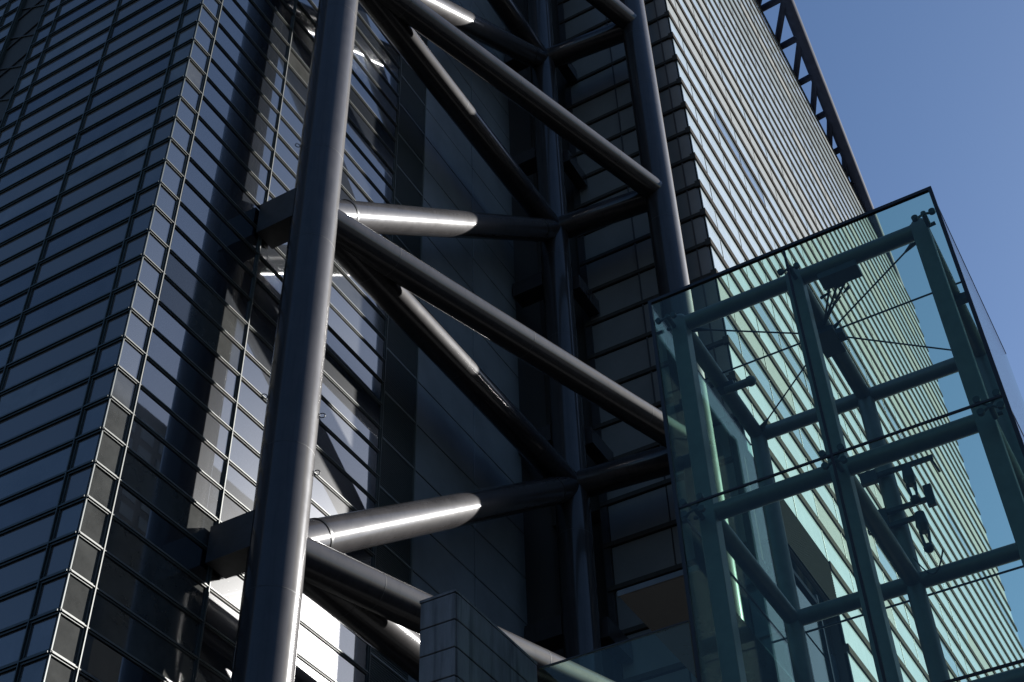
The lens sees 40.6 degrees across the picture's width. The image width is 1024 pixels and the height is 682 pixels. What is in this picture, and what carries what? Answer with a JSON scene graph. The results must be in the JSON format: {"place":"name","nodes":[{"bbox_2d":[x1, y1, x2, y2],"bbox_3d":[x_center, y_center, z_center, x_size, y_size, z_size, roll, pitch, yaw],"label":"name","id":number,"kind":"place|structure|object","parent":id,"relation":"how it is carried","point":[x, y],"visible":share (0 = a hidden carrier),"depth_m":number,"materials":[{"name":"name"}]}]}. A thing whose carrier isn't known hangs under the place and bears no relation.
{"place":"outdoors","nodes":[
{"label":"outdoors","id":0,"kind":"place"},
{"bbox_2d":[0,0,563,681],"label":"glass tower","id":1,"kind":"structure","parent":0,"point":[148,156],"depth_m":62.35,"materials":[{"name":"grey glass"}]},
{"bbox_2d":[419,588,536,681],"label":"stone pier","id":2,"kind":"structure","parent":0,"point":[463,638],"depth_m":26.98,"materials":[{"name":"grey stone"}]},
{"bbox_2d":[524,0,1023,681],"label":"banded tower wing","id":3,"kind":"structure","parent":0,"point":[756,166],"depth_m":104.94,"materials":[{"name":"grey metal"}]},
{"bbox_2d":[563,0,591,18],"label":"end window","id":4,"kind":"structure","parent":3,"relation":"in","point":[571,7],"depth_m":118.41,"materials":[{"name":"black glass"}]},
{"bbox_2d":[565,8,605,38],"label":"end window","id":5,"kind":"structure","parent":3,"relation":"in","point":[593,17],"depth_m":116.26,"materials":[{"name":"black glass"}]},
{"bbox_2d":[572,48,610,78],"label":"end window","id":6,"kind":"structure","parent":3,"relation":"in","point":[583,66],"depth_m":111.94,"materials":[{"name":"black glass"}]},
{"bbox_2d":[571,67,613,103],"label":"end window","id":7,"kind":"structure","parent":3,"relation":"in","point":[598,82],"depth_m":110.02,"materials":[{"name":"black glass"}]},
{"bbox_2d":[573,89,616,122],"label":"end window","id":8,"kind":"structure","parent":3,"relation":"in","point":[605,103],"depth_m":107.93,"materials":[{"name":"black glass"}]},
{"bbox_2d":[576,113,619,151],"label":"end window","id":9,"kind":"structure","parent":3,"relation":"in","point":[607,127],"depth_m":105.70,"materials":[{"name":"black glass"}]},
{"bbox_2d":[577,137,621,173],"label":"end window","id":10,"kind":"structure","parent":3,"relation":"in","point":[587,164],"depth_m":103.93,"materials":[{"name":"black glass"}]},
{"bbox_2d":[580,170,624,203],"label":"end window","id":11,"kind":"structure","parent":3,"relation":"in","point":[599,184],"depth_m":101.70,"materials":[{"name":"black glass"}]},
{"bbox_2d":[589,189,627,205],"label":"end window","id":12,"kind":"structure","parent":3,"relation":"in","point":[624,191],"depth_m":100.10,"materials":[{"name":"black glass"}]},
{"bbox_2d":[584,218,633,259],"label":"end window","id":13,"kind":"structure","parent":3,"relation":"in","point":[614,235],"depth_m":97.59,"materials":[{"name":"black glass"}]},
{"bbox_2d":[587,245,636,288],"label":"end window","id":14,"kind":"structure","parent":3,"relation":"in","point":[613,266],"depth_m":95.52,"materials":[{"name":"black glass"}]},
{"bbox_2d":[591,275,640,319],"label":"end window","id":15,"kind":"structure","parent":3,"relation":"in","point":[625,293],"depth_m":93.33,"materials":[{"name":"black glass"}]},
{"bbox_2d":[592,306,644,352],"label":"end window","id":16,"kind":"structure","parent":3,"relation":"in","point":[629,325],"depth_m":91.36,"materials":[{"name":"black glass"}]},
{"bbox_2d":[595,339,649,380],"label":"end window","id":17,"kind":"structure","parent":3,"relation":"in","point":[631,359],"depth_m":89.31,"materials":[{"name":"black glass"}]},
{"bbox_2d":[599,373,653,422],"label":"end window","id":18,"kind":"structure","parent":3,"relation":"in","point":[641,387],"depth_m":87.14,"materials":[{"name":"black glass"}]},
{"bbox_2d":[601,421,655,456],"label":"end window","id":19,"kind":"structure","parent":3,"relation":"in","point":[621,438],"depth_m":85.18,"materials":[{"name":"black glass"}]},
{"bbox_2d":[616,592,643,629],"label":"end window","id":20,"kind":"structure","parent":3,"relation":"in","point":[627,618],"depth_m":76.97,"materials":[{"name":"black glass"}]},
{"bbox_2d":[608,1,655,24],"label":"end window","id":21,"kind":"structure","parent":3,"relation":"in","point":[649,8],"depth_m":112.22,"materials":[{"name":"black glass"}]},
{"bbox_2d":[611,22,659,60],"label":"end window","id":22,"kind":"structure","parent":3,"relation":"in","point":[618,51],"depth_m":110.64,"materials":[{"name":"black glass"}]},
{"bbox_2d":[607,477,663,499],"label":"end window","id":23,"kind":"structure","parent":3,"relation":"in","point":[612,494],"depth_m":82.50,"materials":[{"name":"black glass"}]},
{"bbox_2d":[613,43,663,83],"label":"end window","id":24,"kind":"structure","parent":3,"relation":"in","point":[620,69],"depth_m":108.67,"materials":[{"name":"black glass"}]},
{"bbox_2d":[608,487,669,540],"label":"end window","id":25,"kind":"structure","parent":3,"relation":"in","point":[648,510],"depth_m":81.00,"materials":[{"name":"black glass"}]},
{"bbox_2d":[616,66,667,106],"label":"end window","id":26,"kind":"structure","parent":3,"relation":"in","point":[623,92],"depth_m":106.61,"materials":[{"name":"black glass"}]},
{"bbox_2d":[612,528,674,584],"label":"end window","id":27,"kind":"structure","parent":3,"relation":"in","point":[654,552],"depth_m":78.93,"materials":[{"name":"black glass"}]},
{"bbox_2d":[619,89,671,130],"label":"end window","id":28,"kind":"structure","parent":3,"relation":"in","point":[627,121],"depth_m":104.55,"materials":[{"name":"black glass"}]},
{"bbox_2d":[622,113,675,154],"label":"end window","id":29,"kind":"structure","parent":3,"relation":"in","point":[630,144],"depth_m":102.47,"materials":[{"name":"black glass"}]},
{"bbox_2d":[622,629,680,678],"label":"end window","id":30,"kind":"structure","parent":3,"relation":"in","point":[649,653],"depth_m":74.70,"materials":[{"name":"black glass"}]},
{"bbox_2d":[632,139,680,164],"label":"end window","id":31,"kind":"structure","parent":3,"relation":"in","point":[673,149],"depth_m":99.88,"materials":[{"name":"black glass"}]},
{"bbox_2d":[629,165,684,191],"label":"end window","id":32,"kind":"structure","parent":3,"relation":"in","point":[677,173],"depth_m":97.71,"materials":[{"name":"black glass"}]},
{"bbox_2d":[655,0,665,15],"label":"end window","id":33,"kind":"structure","parent":3,"relation":"in","point":[660,4],"depth_m":111.78,"materials":[{"name":"black glass"}]},
{"bbox_2d":[633,192,689,238],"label":"end window","id":34,"kind":"structure","parent":3,"relation":"in","point":[640,222],"depth_m":96.19,"materials":[{"name":"black glass"}]},
{"bbox_2d":[658,18,669,37],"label":"end window","id":35,"kind":"structure","parent":3,"relation":"in","point":[663,23],"depth_m":109.80,"materials":[{"name":"black glass"}]},
{"bbox_2d":[636,221,694,267],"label":"end window","id":36,"kind":"structure","parent":3,"relation":"in","point":[644,248],"depth_m":94.17,"materials":[{"name":"black glass"}]},
{"bbox_2d":[643,668,689,681],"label":"end window","id":37,"kind":"structure","parent":3,"relation":"in","point":[682,675],"depth_m":73.06,"materials":[{"name":"black glass"}]},
{"bbox_2d":[662,39,673,59],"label":"end window","id":38,"kind":"structure","parent":3,"relation":"in","point":[668,50],"depth_m":107.72,"materials":[{"name":"black glass"}]},
{"bbox_2d":[640,251,699,299],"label":"end window","id":39,"kind":"structure","parent":3,"relation":"in","point":[648,279],"depth_m":92.08,"materials":[{"name":"black glass"}]},
{"bbox_2d":[666,62,677,83],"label":"end window","id":40,"kind":"structure","parent":3,"relation":"in","point":[672,72],"depth_m":105.65,"materials":[{"name":"black glass"}]},
{"bbox_2d":[644,285,705,331],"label":"end window","id":41,"kind":"structure","parent":3,"relation":"in","point":[697,294],"depth_m":89.84,"materials":[{"name":"black glass"}]},
{"bbox_2d":[670,85,682,107],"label":"end window","id":42,"kind":"structure","parent":3,"relation":"in","point":[676,95],"depth_m":103.55,"materials":[{"name":"black glass"}]},
{"bbox_2d":[648,323,711,365],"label":"end window","id":43,"kind":"structure","parent":3,"relation":"in","point":[705,336],"depth_m":87.97,"materials":[{"name":"black glass"}]},
{"bbox_2d":[674,109,686,132],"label":"end window","id":44,"kind":"structure","parent":3,"relation":"in","point":[680,118],"depth_m":101.49,"materials":[{"name":"black glass"}]},
{"bbox_2d":[652,349,714,401],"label":"end window","id":45,"kind":"structure","parent":3,"relation":"in","point":[665,371],"depth_m":86.23,"materials":[{"name":"black glass"}]},
{"bbox_2d":[679,134,691,158],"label":"end window","id":46,"kind":"structure","parent":3,"relation":"in","point":[685,146],"depth_m":99.43,"materials":[{"name":"black glass"}]},
{"bbox_2d":[683,161,696,185],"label":"end window","id":47,"kind":"structure","parent":3,"relation":"in","point":[689,168],"depth_m":97.36,"materials":[{"name":"black glass"}]},
{"bbox_2d":[657,387,723,420],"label":"end window","id":48,"kind":"structure","parent":3,"relation":"in","point":[716,410],"depth_m":83.37,"materials":[{"name":"black glass"}]},
{"bbox_2d":[691,673,696,681],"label":"end window","id":49,"kind":"structure","parent":3,"relation":"in","point":[693,678],"depth_m":72.42,"materials":[{"name":"black glass"}]},
{"bbox_2d":[688,188,701,213],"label":"end window","id":50,"kind":"structure","parent":3,"relation":"in","point":[694,196],"depth_m":95.31,"materials":[{"name":"black glass"}]},
{"bbox_2d":[666,423,730,478],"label":"end window","id":51,"kind":"structure","parent":3,"relation":"in","point":[720,431],"depth_m":81.16,"materials":[{"name":"black glass"}]},
{"bbox_2d":[693,217,706,243],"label":"end window","id":52,"kind":"structure","parent":3,"relation":"in","point":[699,224],"depth_m":93.21,"materials":[{"name":"black glass"}]},
{"bbox_2d":[667,463,738,520],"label":"end window","id":53,"kind":"structure","parent":3,"relation":"in","point":[728,478],"depth_m":79.61,"materials":[{"name":"black glass"}]},
{"bbox_2d":[698,246,712,274],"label":"end window","id":54,"kind":"structure","parent":3,"relation":"in","point":[704,253],"depth_m":91.14,"materials":[{"name":"black glass"}]},
{"bbox_2d":[672,514,746,563],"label":"end window","id":55,"kind":"structure","parent":3,"relation":"in","point":[736,523],"depth_m":77.52,"materials":[{"name":"black glass"}]},
{"bbox_2d":[704,280,718,305],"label":"end window","id":56,"kind":"structure","parent":3,"relation":"in","point":[710,288],"depth_m":89.03,"materials":[{"name":"black glass"}]},
{"bbox_2d":[711,318,724,341],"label":"end window","id":57,"kind":"structure","parent":3,"relation":"in","point":[718,324],"depth_m":86.76,"materials":[{"name":"black glass"}]},
{"bbox_2d":[715,345,730,375],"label":"end window","id":58,"kind":"structure","parent":3,"relation":"in","point":[722,355],"depth_m":85.06,"materials":[{"name":"black glass"}]},
{"bbox_2d":[724,401,731,415],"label":"end window","id":59,"kind":"structure","parent":3,"relation":"in","point":[728,409],"depth_m":82.36,"materials":[{"name":"black glass"}]},
{"bbox_2d":[735,562,748,591],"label":"end window","id":60,"kind":"structure","parent":3,"relation":"in","point":[739,571],"depth_m":74.89,"materials":[{"name":"black glass"}]},
{"bbox_2d":[741,599,746,623],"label":"end window","id":61,"kind":"structure","parent":3,"relation":"in","point":[742,601],"depth_m":73.31,"materials":[{"name":"black glass"}]},
{"bbox_2d":[757,0,905,291],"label":"roof edge truss","id":62,"kind":"object","parent":3,"relation":"on","point":[788,9],"visible":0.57,"depth_m":184.50,"materials":[{"name":"metal"}]},
{"bbox_2d":[829,652,839,681],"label":"lower window","id":63,"kind":"structure","parent":3,"relation":"in","point":[833,661],"depth_m":82.70,"materials":[{"name":"blue"}]},
{"bbox_2d":[761,0,1023,648],"label":"sky","id":64,"kind":"structure","parent":0,"point":[924,93],"materials":[{"name":"blue"}]},
{"bbox_3d":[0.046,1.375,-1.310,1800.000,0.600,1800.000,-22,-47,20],"label":"ground","id":65,"kind":"structure","parent":0,"visible":0},
{"bbox_2d":[205,0,744,681],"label":"external steel truss","id":66,"kind":"object","parent":65,"relation":"on","point":[281,548],"visible":0.93,"depth_m":71.71,"materials":[{"name":"grey metal"}]},
{"bbox_2d":[739,486,834,681],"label":"lift shaft","id":67,"kind":"object","parent":65,"relation":"on","point":[768,635],"visible":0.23,"depth_m":36.77,"materials":[{"name":"grey glass"}]},
{"bbox_2d":[648,186,1023,681],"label":"glass enclosure","id":68,"kind":"object","parent":65,"relation":"on","point":[979,362],"visible":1,"depth_m":31.57,"materials":[{"name":"green"}]},
{"bbox_2d":[539,620,688,669],"bbox_3d":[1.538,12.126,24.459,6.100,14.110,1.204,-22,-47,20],"label":"handrail","id":69,"kind":"object","parent":68,"relation":"attached to","point":[615,644],"visible":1,"depth_m":28.52,"materials":[{"name":"metal"}]},
{"bbox_2d":[617,565,794,681],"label":"glass canopy","id":70,"kind":"object","parent":68,"relation":"attached to","point":[657,603],"visible":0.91,"depth_m":31.56,"materials":[{"name":"glass"}]},
{"bbox_2d":[859,454,943,574],"bbox_3d":[9.503,4.242,33.157,2.059,3.368,0.320,-22,-47,20],"label":"floodlight bracket","id":71,"kind":"object","parent":68,"relation":"attached to","point":[871,477],"visible":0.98,"depth_m":33.43,"materials":[{"name":"black metal"}]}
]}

